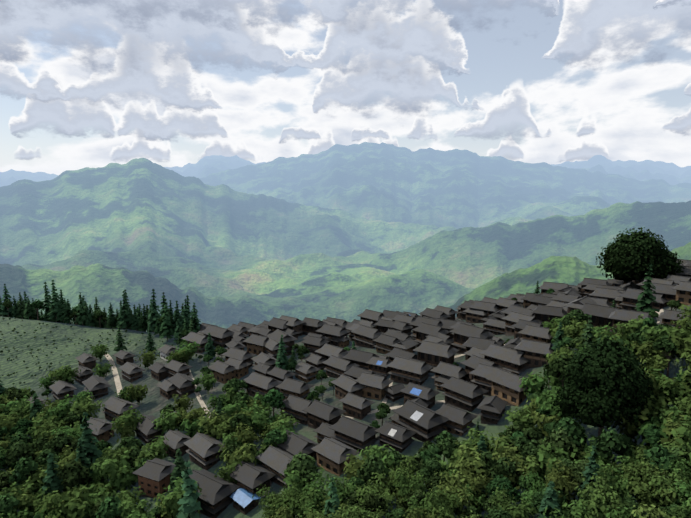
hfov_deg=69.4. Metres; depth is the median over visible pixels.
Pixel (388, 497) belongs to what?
bamboo tree
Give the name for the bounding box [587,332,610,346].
bamboo tree
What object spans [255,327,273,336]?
house
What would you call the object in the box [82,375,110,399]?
house
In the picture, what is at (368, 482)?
bamboo tree
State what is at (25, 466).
broad tree
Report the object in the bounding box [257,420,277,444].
bamboo tree
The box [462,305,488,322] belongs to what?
house
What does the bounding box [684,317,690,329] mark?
broad tree
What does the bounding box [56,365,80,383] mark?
bamboo tree
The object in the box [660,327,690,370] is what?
bamboo tree
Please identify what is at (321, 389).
broad tree
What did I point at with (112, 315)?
fir tree
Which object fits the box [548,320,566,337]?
bamboo tree
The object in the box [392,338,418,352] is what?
house
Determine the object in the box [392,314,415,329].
house
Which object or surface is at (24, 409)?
bamboo tree
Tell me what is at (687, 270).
house
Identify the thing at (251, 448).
broad tree
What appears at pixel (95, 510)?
broad tree
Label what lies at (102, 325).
fir tree
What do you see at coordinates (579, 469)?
broad tree
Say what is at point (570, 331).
bamboo tree
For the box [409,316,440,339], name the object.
house
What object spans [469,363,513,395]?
house
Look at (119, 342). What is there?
fir tree
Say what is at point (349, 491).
bamboo tree
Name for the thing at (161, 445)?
bamboo tree
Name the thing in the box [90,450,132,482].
tree
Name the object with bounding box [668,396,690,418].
bamboo tree
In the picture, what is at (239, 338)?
house
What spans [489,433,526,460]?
bamboo tree
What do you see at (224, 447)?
bamboo tree
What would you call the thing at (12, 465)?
bamboo tree
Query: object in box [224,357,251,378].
house
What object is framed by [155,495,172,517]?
bamboo tree
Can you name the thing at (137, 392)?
bamboo tree
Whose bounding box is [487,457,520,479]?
broad tree
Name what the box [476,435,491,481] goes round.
fir tree
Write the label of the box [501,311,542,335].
house
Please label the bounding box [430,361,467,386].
house
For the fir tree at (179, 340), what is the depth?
304.89 m
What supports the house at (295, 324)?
on the terrain
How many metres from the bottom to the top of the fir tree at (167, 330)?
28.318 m
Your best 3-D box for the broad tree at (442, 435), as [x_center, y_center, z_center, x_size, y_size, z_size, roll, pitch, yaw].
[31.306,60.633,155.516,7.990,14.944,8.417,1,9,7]
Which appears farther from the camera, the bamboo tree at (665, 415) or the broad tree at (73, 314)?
the broad tree at (73, 314)
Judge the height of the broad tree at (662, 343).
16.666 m
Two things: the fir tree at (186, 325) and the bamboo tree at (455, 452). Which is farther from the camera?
the fir tree at (186, 325)
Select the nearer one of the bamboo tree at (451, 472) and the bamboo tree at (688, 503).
the bamboo tree at (688, 503)
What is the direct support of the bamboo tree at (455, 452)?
on the terrain
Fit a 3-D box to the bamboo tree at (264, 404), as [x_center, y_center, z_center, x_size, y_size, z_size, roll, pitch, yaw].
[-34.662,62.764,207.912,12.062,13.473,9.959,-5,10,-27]
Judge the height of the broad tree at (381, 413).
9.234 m
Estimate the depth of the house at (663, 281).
225.75 m
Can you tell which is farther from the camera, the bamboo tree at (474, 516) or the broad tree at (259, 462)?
the broad tree at (259, 462)
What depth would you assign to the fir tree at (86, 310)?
358.14 m
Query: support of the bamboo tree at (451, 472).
on the terrain
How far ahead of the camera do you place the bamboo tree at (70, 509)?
156.16 m
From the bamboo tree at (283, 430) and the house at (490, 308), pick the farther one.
the house at (490, 308)
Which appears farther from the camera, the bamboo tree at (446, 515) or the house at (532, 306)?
the house at (532, 306)
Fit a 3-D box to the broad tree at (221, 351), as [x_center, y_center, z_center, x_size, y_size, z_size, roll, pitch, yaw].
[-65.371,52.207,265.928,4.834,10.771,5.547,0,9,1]
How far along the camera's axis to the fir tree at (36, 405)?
224.53 m
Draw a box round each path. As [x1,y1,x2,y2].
[105,354,121,394]
[184,362,210,417]
[254,400,444,440]
[382,375,392,402]
[655,308,663,323]
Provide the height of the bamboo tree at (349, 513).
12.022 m
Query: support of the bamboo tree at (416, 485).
on the terrain
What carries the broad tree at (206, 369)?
on the terrain
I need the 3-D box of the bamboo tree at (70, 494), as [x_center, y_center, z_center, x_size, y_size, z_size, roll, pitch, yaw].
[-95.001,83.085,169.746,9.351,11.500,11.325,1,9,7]
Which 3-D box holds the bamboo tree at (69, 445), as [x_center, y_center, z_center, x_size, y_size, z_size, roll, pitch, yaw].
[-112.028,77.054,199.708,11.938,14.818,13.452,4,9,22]
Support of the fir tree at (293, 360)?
on the terrain
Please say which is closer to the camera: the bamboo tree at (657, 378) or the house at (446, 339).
the bamboo tree at (657, 378)
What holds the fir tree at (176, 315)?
on the terrain
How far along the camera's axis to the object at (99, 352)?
293.66 m
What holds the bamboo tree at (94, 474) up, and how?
on the terrain
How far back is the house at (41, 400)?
248.12 m
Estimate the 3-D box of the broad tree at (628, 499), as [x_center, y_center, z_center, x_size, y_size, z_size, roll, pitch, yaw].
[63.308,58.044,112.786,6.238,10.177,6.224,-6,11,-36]
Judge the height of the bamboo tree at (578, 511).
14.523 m
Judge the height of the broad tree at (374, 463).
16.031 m
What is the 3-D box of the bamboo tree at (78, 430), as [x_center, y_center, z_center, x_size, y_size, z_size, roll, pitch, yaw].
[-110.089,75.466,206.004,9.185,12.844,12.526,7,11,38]
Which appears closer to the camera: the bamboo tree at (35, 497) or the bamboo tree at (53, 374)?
the bamboo tree at (35, 497)
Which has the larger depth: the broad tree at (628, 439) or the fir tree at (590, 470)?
the broad tree at (628, 439)
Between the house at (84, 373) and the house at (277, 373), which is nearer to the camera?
the house at (277, 373)
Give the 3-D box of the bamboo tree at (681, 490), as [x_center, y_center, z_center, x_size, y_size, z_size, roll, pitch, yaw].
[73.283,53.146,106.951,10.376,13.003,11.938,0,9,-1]
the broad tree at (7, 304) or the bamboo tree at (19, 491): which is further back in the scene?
the broad tree at (7, 304)
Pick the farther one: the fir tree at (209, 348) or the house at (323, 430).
the fir tree at (209, 348)
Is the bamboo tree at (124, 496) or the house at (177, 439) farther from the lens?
the house at (177, 439)
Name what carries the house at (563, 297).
on the terrain
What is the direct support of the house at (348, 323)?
on the terrain
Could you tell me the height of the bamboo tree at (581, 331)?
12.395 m
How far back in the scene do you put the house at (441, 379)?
208.64 m
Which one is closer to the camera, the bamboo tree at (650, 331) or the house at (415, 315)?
the bamboo tree at (650, 331)
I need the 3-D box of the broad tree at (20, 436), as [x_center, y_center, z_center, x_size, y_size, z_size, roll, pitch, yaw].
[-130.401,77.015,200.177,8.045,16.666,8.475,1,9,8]
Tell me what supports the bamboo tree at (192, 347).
on the terrain
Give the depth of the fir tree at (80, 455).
175.74 m
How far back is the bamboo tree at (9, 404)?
234.92 m
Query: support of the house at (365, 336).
on the terrain
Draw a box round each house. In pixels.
[28,397,45,408]
[49,380,76,399]
[74,365,94,384]
[75,353,98,368]
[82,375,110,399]
[83,417,115,444]
[100,396,138,420]
[113,350,135,365]
[118,362,144,382]
[132,458,175,498]
[133,414,164,444]
[148,362,170,380]
[156,379,176,399]
[157,344,177,360]
[157,430,190,458]
[164,359,191,376]
[167,372,194,397]
[180,469,239,517]
[181,331,215,352]
[183,432,223,469]
[197,323,215,330]
[199,325,233,347]
[208,360,236,383]
[221,347,255,367]
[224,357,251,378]
[225,340,245,349]
[225,461,275,495]
[227,324,249,334]
[230,329,248,340]
[230,488,260,514]
[231,336,246,346]
[237,321,255,335]
[242,334,268,354]
[243,372,281,397]
[248,326,259,335]
[251,352,277,366]
[252,362,273,376]
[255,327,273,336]
[255,445,297,487]
[258,320,267,327]
[264,336,288,358]
[265,317,290,330]
[266,329,298,355]
[267,366,295,381]
[274,430,318,459]
[276,377,313,400]
[279,315,304,336]
[281,395,311,424]
[281,399,295,413]
[284,328,298,338]
[293,361,320,382]
[301,335,329,354]
[302,317,326,334]
[302,332,328,343]
[302,353,327,372]
[302,399,346,428]
[311,437,359,475]
[313,422,334,443]
[314,343,348,365]
[316,324,350,346]
[322,355,359,377]
[324,317,346,328]
[325,320,342,326]
[328,416,377,452]
[331,374,368,399]
[332,335,350,347]
[338,392,374,419]
[342,349,378,369]
[343,365,381,379]
[345,321,351,333]
[347,323,371,341]
[351,324,383,348]
[355,372,393,399]
[357,309,382,322]
[358,319,375,328]
[366,356,391,377]
[372,333,401,353]
[374,319,394,332]
[375,354,388,359]
[375,421,416,452]
[376,316,393,321]
[382,310,396,317]
[383,383,405,401]
[384,329,405,335]
[385,347,416,361]
[386,356,432,384]
[389,413,404,424]
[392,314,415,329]
[392,320,412,334]
[392,331,415,340]
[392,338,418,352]
[393,311,414,317]
[393,399,448,441]
[400,382,439,407]
[403,311,421,318]
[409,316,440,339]
[411,397,431,408]
[412,322,450,347]
[413,340,459,372]
[418,308,451,318]
[425,335,450,344]
[426,332,453,346]
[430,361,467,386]
[434,305,458,320]
[434,374,450,391]
[435,403,476,435]
[437,318,457,336]
[440,376,488,411]
[449,321,476,337]
[449,323,495,353]
[456,303,461,318]
[457,301,473,319]
[460,354,504,383]
[461,336,501,359]
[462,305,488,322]
[463,346,488,359]
[468,300,500,316]
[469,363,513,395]
[477,395,507,423]
[479,343,528,374]
[480,315,501,327]
[482,297,496,301]
[483,318,505,334]
[486,336,505,345]
[486,369,528,406]
[489,308,505,320]
[491,297,522,310]
[500,304,534,321]
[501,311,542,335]
[503,337,521,349]
[507,294,522,303]
[510,319,546,338]
[513,339,553,368]
[518,324,551,343]
[521,293,542,307]
[527,304,536,309]
[528,295,551,306]
[531,305,566,327]
[538,281,568,293]
[542,293,556,297]
[546,300,567,310]
[551,286,580,294]
[551,292,580,302]
[563,290,581,296]
[564,296,597,312]
[577,303,614,331]
[578,278,611,297]
[582,283,599,296]
[583,296,611,306]
[590,287,625,305]
[599,284,619,289]
[608,308,653,334]
[609,280,622,285]
[615,293,622,308]
[618,282,640,289]
[618,288,667,310]
[622,277,643,285]
[636,278,676,289]
[650,283,676,306]
[658,309,688,327]
[664,274,690,284]
[672,281,690,304]
[675,266,690,274]
[675,273,690,276]
[676,259,690,264]
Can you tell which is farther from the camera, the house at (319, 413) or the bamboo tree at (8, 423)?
the bamboo tree at (8, 423)
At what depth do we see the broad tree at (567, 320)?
198.63 m
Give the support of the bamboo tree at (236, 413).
on the terrain
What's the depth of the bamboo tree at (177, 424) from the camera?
208.91 m
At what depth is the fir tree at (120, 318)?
346.82 m
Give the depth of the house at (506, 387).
184.97 m
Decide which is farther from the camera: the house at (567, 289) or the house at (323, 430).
the house at (567, 289)
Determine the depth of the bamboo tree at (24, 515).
160.31 m
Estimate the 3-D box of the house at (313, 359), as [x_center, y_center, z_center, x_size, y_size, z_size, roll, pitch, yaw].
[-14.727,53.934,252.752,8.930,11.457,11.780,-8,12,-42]
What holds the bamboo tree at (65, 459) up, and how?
on the terrain
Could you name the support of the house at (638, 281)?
on the terrain
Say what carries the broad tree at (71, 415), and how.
on the terrain
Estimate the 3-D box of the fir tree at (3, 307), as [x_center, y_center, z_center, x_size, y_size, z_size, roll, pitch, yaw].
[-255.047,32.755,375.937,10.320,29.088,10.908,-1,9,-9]
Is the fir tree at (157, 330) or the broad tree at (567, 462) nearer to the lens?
the broad tree at (567, 462)
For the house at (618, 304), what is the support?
on the terrain
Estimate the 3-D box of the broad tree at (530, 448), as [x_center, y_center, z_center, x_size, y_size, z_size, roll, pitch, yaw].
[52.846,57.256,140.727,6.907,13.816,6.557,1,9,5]
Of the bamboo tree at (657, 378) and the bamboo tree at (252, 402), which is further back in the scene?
the bamboo tree at (252, 402)
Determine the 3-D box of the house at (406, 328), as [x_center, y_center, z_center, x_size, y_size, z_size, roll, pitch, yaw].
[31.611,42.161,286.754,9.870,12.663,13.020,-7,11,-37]
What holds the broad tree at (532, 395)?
on the terrain
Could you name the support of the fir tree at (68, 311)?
on the terrain
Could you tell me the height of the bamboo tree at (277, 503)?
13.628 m
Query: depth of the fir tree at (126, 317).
339.48 m
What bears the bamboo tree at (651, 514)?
on the terrain
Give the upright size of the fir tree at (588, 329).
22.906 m
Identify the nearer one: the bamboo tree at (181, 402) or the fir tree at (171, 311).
the bamboo tree at (181, 402)
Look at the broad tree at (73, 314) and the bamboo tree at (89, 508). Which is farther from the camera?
the broad tree at (73, 314)
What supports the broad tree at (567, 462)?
on the terrain
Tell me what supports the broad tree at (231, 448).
on the terrain
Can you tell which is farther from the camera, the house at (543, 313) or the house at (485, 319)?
the house at (485, 319)
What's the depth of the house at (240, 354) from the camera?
259.70 m
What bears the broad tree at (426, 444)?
on the terrain
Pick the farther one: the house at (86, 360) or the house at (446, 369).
the house at (86, 360)
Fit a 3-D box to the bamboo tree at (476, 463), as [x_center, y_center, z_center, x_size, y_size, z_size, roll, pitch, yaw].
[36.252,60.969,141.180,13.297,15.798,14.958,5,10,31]
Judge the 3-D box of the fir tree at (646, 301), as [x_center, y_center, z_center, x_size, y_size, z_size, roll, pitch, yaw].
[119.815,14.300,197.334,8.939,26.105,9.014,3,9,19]
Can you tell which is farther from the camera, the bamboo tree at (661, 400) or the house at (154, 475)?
the house at (154, 475)
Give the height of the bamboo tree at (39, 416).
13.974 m
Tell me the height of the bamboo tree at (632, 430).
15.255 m
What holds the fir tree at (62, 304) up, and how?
on the terrain
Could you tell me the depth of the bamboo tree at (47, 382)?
269.87 m
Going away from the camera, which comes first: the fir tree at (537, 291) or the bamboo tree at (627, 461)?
the bamboo tree at (627, 461)
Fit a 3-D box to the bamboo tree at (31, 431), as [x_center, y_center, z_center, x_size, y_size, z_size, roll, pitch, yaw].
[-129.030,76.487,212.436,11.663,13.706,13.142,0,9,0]
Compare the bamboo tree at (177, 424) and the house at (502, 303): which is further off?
the house at (502, 303)
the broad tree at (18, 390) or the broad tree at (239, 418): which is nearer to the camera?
the broad tree at (239, 418)
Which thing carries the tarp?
on the house at (428, 394)
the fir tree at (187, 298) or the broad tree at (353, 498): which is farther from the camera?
the fir tree at (187, 298)
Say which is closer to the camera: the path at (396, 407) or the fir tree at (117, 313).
the path at (396, 407)
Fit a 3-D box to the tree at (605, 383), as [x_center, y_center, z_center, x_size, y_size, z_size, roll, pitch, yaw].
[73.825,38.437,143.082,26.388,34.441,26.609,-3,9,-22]
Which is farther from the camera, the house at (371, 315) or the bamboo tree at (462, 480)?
the house at (371, 315)
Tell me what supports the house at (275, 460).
on the terrain
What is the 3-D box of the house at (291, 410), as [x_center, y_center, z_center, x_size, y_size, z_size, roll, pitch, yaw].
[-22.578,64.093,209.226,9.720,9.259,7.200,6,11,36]
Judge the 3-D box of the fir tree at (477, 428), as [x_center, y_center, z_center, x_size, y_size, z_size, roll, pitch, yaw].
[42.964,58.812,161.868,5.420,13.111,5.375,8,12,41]
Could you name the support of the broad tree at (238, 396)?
on the terrain
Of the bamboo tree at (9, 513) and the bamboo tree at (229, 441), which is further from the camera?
the bamboo tree at (229, 441)
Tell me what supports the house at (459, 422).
on the terrain
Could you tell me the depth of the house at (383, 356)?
242.02 m
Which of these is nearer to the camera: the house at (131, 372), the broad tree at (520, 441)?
the broad tree at (520, 441)
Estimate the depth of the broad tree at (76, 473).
169.93 m
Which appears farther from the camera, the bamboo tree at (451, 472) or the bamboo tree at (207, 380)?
the bamboo tree at (207, 380)
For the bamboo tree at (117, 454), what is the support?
on the terrain
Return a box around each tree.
[0,284,12,315]
[0,377,5,394]
[0,389,20,401]
[0,395,16,413]
[0,396,30,412]
[0,414,24,436]
[0,426,7,436]
[0,435,15,452]
[0,446,8,460]
[0,453,7,470]
[0,472,13,490]
[0,482,30,511]
[0,485,12,495]
[0,493,19,517]
[0,508,15,517]
[1,408,11,415]
[2,299,13,316]
[3,386,21,394]
[3,410,29,422]
[4,433,12,441]
[4,457,19,470]
[5,440,34,464]
[6,398,43,419]
[8,418,33,434]
[8,431,33,448]
[9,296,17,317]
[9,456,38,482]
[11,486,38,513]
[11,507,33,517]
[12,299,19,315]
[12,477,43,495]
[15,470,21,485]
[16,292,25,318]
[17,386,35,401]
[20,464,46,493]
[20,509,33,517]
[22,492,51,514]
[23,291,27,308]
[24,296,35,319]
[26,425,44,438]
[26,489,65,517]
[27,393,43,420]
[27,412,55,435]
[29,299,44,320]
[30,436,49,451]
[32,413,53,429]
[32,448,41,467]
[33,309,40,319]
[33,415,70,438]
[33,485,61,495]
[33,499,61,517]
[36,398,58,414]
[36,447,62,463]
[36,456,62,468]
[38,377,54,389]
[39,282,51,320]
[39,500,64,513]
[41,389,51,399]
[41,453,63,498]
[42,394,76,427]
[42,408,59,421]
[42,441,62,453]
[44,431,72,451]
[44,485,95,517]
[45,365,69,381]
[47,280,62,321]
[47,426,64,436]
[47,435,74,455]
[51,425,79,439]
[52,486,78,505]
[56,290,66,322]
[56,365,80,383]
[56,445,78,469]
[57,458,89,488]
[63,299,74,323]
[64,410,88,422]
[66,409,81,427]
[69,312,78,324]
[69,421,80,429]
[70,394,104,423]
[70,425,96,439]
[70,439,83,450]
[71,305,84,324]
[73,390,94,403]
[74,292,87,325]
[74,439,92,487]
[75,412,102,468]
[78,490,105,517]
[83,302,88,324]
[83,483,115,504]
[85,304,96,326]
[86,476,107,491]
[88,459,108,483]
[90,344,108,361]
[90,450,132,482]
[90,499,106,517]
[91,361,113,377]
[91,446,115,467]
[93,310,105,327]
[93,496,124,517]
[94,297,103,327]
[95,440,112,451]
[95,480,116,496]
[97,306,104,327]
[100,445,138,469]
[105,302,117,328]
[106,313,114,327]
[106,406,145,436]
[106,468,138,492]
[110,416,140,442]
[113,309,121,328]
[113,324,126,351]
[114,489,135,503]
[115,390,134,401]
[115,496,151,517]
[116,301,122,328]
[117,291,132,329]
[117,435,143,449]
[118,486,145,504]
[124,384,147,405]
[125,307,133,329]
[126,446,143,465]
[127,508,148,517]
[129,510,154,517]
[131,309,138,330]
[132,444,165,467]
[135,304,143,329]
[135,349,159,370]
[136,457,148,469]
[137,312,146,331]
[141,304,147,331]
[143,506,166,517]
[145,327,156,351]
[147,289,160,334]
[147,436,168,458]
[151,409,184,434]
[153,316,163,335]
[153,486,202,517]
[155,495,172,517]
[158,313,173,338]
[159,302,173,341]
[160,292,167,316]
[160,404,175,413]
[162,477,197,510]
[164,351,182,362]
[169,300,173,319]
[169,393,194,412]
[169,449,186,490]
[170,345,194,362]
[172,301,183,332]
[173,317,184,343]
[173,406,187,430]
[175,339,201,364]
[176,461,201,517]
[177,327,184,344]
[178,407,209,422]
[179,418,198,437]
[179,422,189,435]
[180,303,188,322]
[181,299,190,329]
[181,330,188,335]
[182,316,188,330]
[186,295,192,319]
[188,302,200,332]
[188,318,194,332]
[191,377,200,384]
[196,410,229,439]
[198,423,205,433]
[200,366,211,374]
[200,371,216,393]
[203,355,212,366]
[203,394,232,410]
[204,333,216,356]
[213,411,234,443]
[214,357,224,361]
[214,396,248,418]
[214,398,226,438]
[214,459,241,483]
[216,445,238,462]
[217,347,226,356]
[218,432,244,448]
[219,444,239,461]
[222,378,244,391]
[222,387,243,404]
[223,443,256,467]
[230,411,253,430]
[231,422,260,449]
[232,390,252,407]
[233,408,251,415]
[241,380,248,389]
[242,443,258,454]
[245,396,264,410]
[246,403,278,441]
[248,392,274,413]
[252,484,293,516]
[253,451,262,464]
[256,441,272,452]
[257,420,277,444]
[257,491,292,517]
[262,389,284,415]
[263,421,298,446]
[263,429,287,445]
[264,410,302,431]
[265,417,275,427]
[266,503,299,517]
[275,335,288,365]
[276,339,287,369]
[276,507,322,517]
[280,461,328,494]
[280,480,323,517]
[284,451,317,482]
[286,362,295,371]
[289,346,297,371]
[296,344,309,360]
[298,485,345,517]
[301,474,329,507]
[306,391,318,400]
[307,509,327,517]
[308,503,350,517]
[316,370,327,385]
[316,495,346,514]
[317,385,326,400]
[322,475,366,507]
[324,477,340,517]
[328,379,334,394]
[340,501,363,516]
[342,503,382,517]
[343,454,373,490]
[344,493,360,508]
[349,476,367,491]
[354,471,400,516]
[356,444,394,464]
[356,454,384,480]
[358,493,385,513]
[359,474,392,496]
[362,506,387,517]
[366,445,399,483]
[370,420,379,437]
[375,408,386,425]
[375,473,395,496]
[377,403,390,413]
[383,455,426,489]
[384,451,405,470]
[386,509,405,517]
[387,470,426,509]
[387,480,412,512]
[396,492,441,517]
[402,454,424,474]
[403,506,440,517]
[407,489,426,510]
[417,457,441,481]
[418,441,434,453]
[418,450,436,463]
[421,444,441,460]
[423,487,470,517]
[425,472,446,490]
[425,486,440,497]
[431,469,482,515]
[432,457,456,472]
[432,506,457,517]
[433,431,457,461]
[435,437,460,458]
[444,468,475,491]
[447,444,476,470]
[449,442,490,478]
[457,510,485,517]
[458,461,492,497]
[458,506,482,517]
[460,426,495,450]
[463,481,490,513]
[471,422,480,441]
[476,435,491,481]
[478,442,492,452]
[478,450,500,496]
[483,495,502,511]
[483,506,511,517]
[484,484,537,517]
[486,474,510,494]
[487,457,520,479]
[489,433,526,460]
[489,434,524,458]
[491,448,539,492]
[492,482,520,502]
[502,405,538,430]
[505,423,521,436]
[509,434,529,456]
[510,430,530,441]
[513,455,546,482]
[517,468,548,493]
[518,475,535,502]
[519,371,549,395]
[519,439,541,456]
[520,484,545,517]
[521,372,551,394]
[522,427,543,440]
[524,398,539,425]
[527,392,540,402]
[530,437,587,476]
[530,487,565,513]
[531,412,561,437]
[533,281,540,293]
[533,386,561,415]
[533,458,581,506]
[536,392,581,423]
[536,403,550,432]
[537,481,560,517]
[542,318,561,332]
[543,345,575,363]
[543,354,571,385]
[543,420,558,432]
[543,427,582,456]
[543,507,572,517]
[545,375,562,393]
[545,458,572,477]
[546,288,554,293]
[546,347,573,361]
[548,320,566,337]
[548,416,586,447]
[549,312,571,322]
[551,322,566,351]
[551,335,660,438]
[554,442,589,464]
[557,336,575,348]
[558,493,572,516]
[559,494,600,517]
[561,314,582,347]
[562,316,586,351]
[565,309,588,321]
[568,459,599,483]
[569,337,584,349]
[572,448,610,482]
[573,326,605,340]
[574,472,629,517]
[575,445,601,507]
[576,315,595,353]
[580,433,622,465]
[583,325,615,334]
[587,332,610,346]
[593,427,632,459]
[595,227,684,283]
[596,462,643,503]
[600,458,626,482]
[601,335,641,362]
[606,504,643,517]
[608,314,652,345]
[610,407,657,442]
[613,500,644,517]
[615,453,659,473]
[616,495,635,502]
[620,434,636,462]
[620,461,683,517]
[621,454,660,512]
[624,341,671,364]
[627,326,655,362]
[628,411,668,448]
[628,443,649,460]
[631,501,675,517]
[633,391,670,423]
[635,263,659,312]
[639,345,674,374]
[640,325,671,345]
[641,317,657,326]
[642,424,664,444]
[642,443,677,477]
[642,467,690,508]
[643,367,677,393]
[644,371,675,407]
[649,310,658,317]
[652,333,684,376]
[653,377,690,408]
[653,403,677,437]
[654,323,670,334]
[655,327,690,366]
[658,440,689,466]
[659,499,690,517]
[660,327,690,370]
[660,409,690,444]
[660,480,690,514]
[660,504,681,517]
[662,405,690,422]
[667,300,677,309]
[667,457,690,488]
[668,335,690,371]
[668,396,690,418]
[668,447,688,466]
[670,300,681,310]
[670,307,690,330]
[670,421,690,465]
[675,349,690,390]
[675,420,690,439]
[676,372,690,384]
[677,304,690,320]
[680,490,690,517]
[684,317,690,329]
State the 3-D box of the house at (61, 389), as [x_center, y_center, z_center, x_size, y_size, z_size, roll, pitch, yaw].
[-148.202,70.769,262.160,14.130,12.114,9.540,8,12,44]
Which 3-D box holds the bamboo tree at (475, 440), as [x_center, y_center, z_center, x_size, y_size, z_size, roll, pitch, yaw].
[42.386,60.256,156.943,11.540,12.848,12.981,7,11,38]
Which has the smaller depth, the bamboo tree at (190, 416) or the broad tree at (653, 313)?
the broad tree at (653, 313)
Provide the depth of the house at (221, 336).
291.84 m
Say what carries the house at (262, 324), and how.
on the terrain
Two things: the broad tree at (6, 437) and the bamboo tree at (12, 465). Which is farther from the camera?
the broad tree at (6, 437)
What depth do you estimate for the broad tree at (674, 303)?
187.77 m
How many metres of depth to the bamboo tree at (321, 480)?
140.91 m
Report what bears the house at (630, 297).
on the terrain
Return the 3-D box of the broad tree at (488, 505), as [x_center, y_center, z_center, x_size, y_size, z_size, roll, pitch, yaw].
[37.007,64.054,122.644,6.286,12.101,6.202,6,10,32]
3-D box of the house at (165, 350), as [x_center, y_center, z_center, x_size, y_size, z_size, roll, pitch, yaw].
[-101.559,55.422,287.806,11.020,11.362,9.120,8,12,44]
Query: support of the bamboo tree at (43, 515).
on the terrain
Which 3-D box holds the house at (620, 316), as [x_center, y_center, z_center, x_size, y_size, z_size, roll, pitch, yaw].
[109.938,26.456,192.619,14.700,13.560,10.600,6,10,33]
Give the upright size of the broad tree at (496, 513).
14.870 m
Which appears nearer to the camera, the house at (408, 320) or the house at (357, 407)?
the house at (357, 407)
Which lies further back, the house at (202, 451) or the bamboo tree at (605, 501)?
the house at (202, 451)
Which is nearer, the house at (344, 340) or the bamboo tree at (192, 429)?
the bamboo tree at (192, 429)
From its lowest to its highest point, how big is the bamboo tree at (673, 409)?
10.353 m
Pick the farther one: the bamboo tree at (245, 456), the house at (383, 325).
the house at (383, 325)
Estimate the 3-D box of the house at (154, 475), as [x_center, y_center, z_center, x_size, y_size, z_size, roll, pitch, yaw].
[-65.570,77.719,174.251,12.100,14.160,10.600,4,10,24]
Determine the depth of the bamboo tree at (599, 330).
183.22 m
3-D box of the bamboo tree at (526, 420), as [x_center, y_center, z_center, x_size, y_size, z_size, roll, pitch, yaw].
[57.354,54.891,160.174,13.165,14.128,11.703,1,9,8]
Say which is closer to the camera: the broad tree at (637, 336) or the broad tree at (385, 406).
the broad tree at (637, 336)
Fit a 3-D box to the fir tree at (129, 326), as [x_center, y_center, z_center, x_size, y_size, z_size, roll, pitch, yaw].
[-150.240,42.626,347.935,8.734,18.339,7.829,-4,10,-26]
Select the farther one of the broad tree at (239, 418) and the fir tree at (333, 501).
the broad tree at (239, 418)
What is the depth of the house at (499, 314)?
267.60 m
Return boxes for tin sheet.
[388,429,396,435]
[410,410,422,420]
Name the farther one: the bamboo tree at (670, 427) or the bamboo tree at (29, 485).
the bamboo tree at (29, 485)
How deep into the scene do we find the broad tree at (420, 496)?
129.09 m
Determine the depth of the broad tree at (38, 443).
197.02 m
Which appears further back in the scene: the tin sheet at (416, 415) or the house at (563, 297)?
the house at (563, 297)
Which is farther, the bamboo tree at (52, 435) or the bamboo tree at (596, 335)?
the bamboo tree at (52, 435)
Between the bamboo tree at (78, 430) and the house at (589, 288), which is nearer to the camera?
the bamboo tree at (78, 430)
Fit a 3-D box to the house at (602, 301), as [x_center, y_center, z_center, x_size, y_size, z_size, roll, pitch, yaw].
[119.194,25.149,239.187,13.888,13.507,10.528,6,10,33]
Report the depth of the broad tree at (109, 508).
149.75 m
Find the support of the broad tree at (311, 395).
on the terrain
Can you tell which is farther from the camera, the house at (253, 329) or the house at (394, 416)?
the house at (253, 329)
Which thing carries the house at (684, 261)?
on the terrain
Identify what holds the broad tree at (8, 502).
on the terrain
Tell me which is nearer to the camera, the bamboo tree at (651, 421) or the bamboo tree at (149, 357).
the bamboo tree at (651, 421)
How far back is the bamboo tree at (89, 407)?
220.65 m
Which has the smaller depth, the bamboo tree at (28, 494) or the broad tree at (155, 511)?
the broad tree at (155, 511)
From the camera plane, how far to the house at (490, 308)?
285.41 m
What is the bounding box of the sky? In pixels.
[0,0,690,174]
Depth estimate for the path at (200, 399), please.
233.62 m
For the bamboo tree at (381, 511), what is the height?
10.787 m
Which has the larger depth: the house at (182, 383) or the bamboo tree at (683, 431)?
the house at (182, 383)
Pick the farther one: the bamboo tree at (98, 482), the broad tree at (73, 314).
the broad tree at (73, 314)
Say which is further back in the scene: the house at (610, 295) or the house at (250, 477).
the house at (610, 295)
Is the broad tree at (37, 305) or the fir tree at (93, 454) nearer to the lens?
the fir tree at (93, 454)
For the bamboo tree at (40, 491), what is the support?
on the terrain
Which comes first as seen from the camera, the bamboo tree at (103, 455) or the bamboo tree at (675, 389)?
the bamboo tree at (675, 389)
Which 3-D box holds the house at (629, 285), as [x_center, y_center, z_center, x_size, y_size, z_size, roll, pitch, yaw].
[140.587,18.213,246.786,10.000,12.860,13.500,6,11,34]
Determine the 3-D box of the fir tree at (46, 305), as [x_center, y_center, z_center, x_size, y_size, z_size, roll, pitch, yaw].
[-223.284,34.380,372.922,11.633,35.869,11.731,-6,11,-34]
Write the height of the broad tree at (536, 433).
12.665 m
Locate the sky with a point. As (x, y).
(84, 83)
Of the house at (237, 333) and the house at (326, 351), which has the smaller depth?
the house at (326, 351)
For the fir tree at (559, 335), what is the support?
on the terrain
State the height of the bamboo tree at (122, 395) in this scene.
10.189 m
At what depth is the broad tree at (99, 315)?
352.59 m
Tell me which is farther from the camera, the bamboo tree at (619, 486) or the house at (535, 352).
the house at (535, 352)
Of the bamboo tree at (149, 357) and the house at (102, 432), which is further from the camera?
the bamboo tree at (149, 357)
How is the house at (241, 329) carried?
on the terrain
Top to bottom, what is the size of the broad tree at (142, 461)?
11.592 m
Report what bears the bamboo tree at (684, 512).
on the terrain
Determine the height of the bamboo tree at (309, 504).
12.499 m
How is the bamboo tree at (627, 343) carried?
on the terrain
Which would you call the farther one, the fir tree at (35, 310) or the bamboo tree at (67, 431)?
the fir tree at (35, 310)
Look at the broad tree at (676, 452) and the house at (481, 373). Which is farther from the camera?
the house at (481, 373)
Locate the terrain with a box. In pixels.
[0,142,690,517]
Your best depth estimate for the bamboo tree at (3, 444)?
197.24 m
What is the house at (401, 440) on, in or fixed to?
on the terrain
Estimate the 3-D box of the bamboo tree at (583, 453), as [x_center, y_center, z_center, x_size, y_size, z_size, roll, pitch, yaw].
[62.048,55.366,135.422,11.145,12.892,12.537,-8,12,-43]

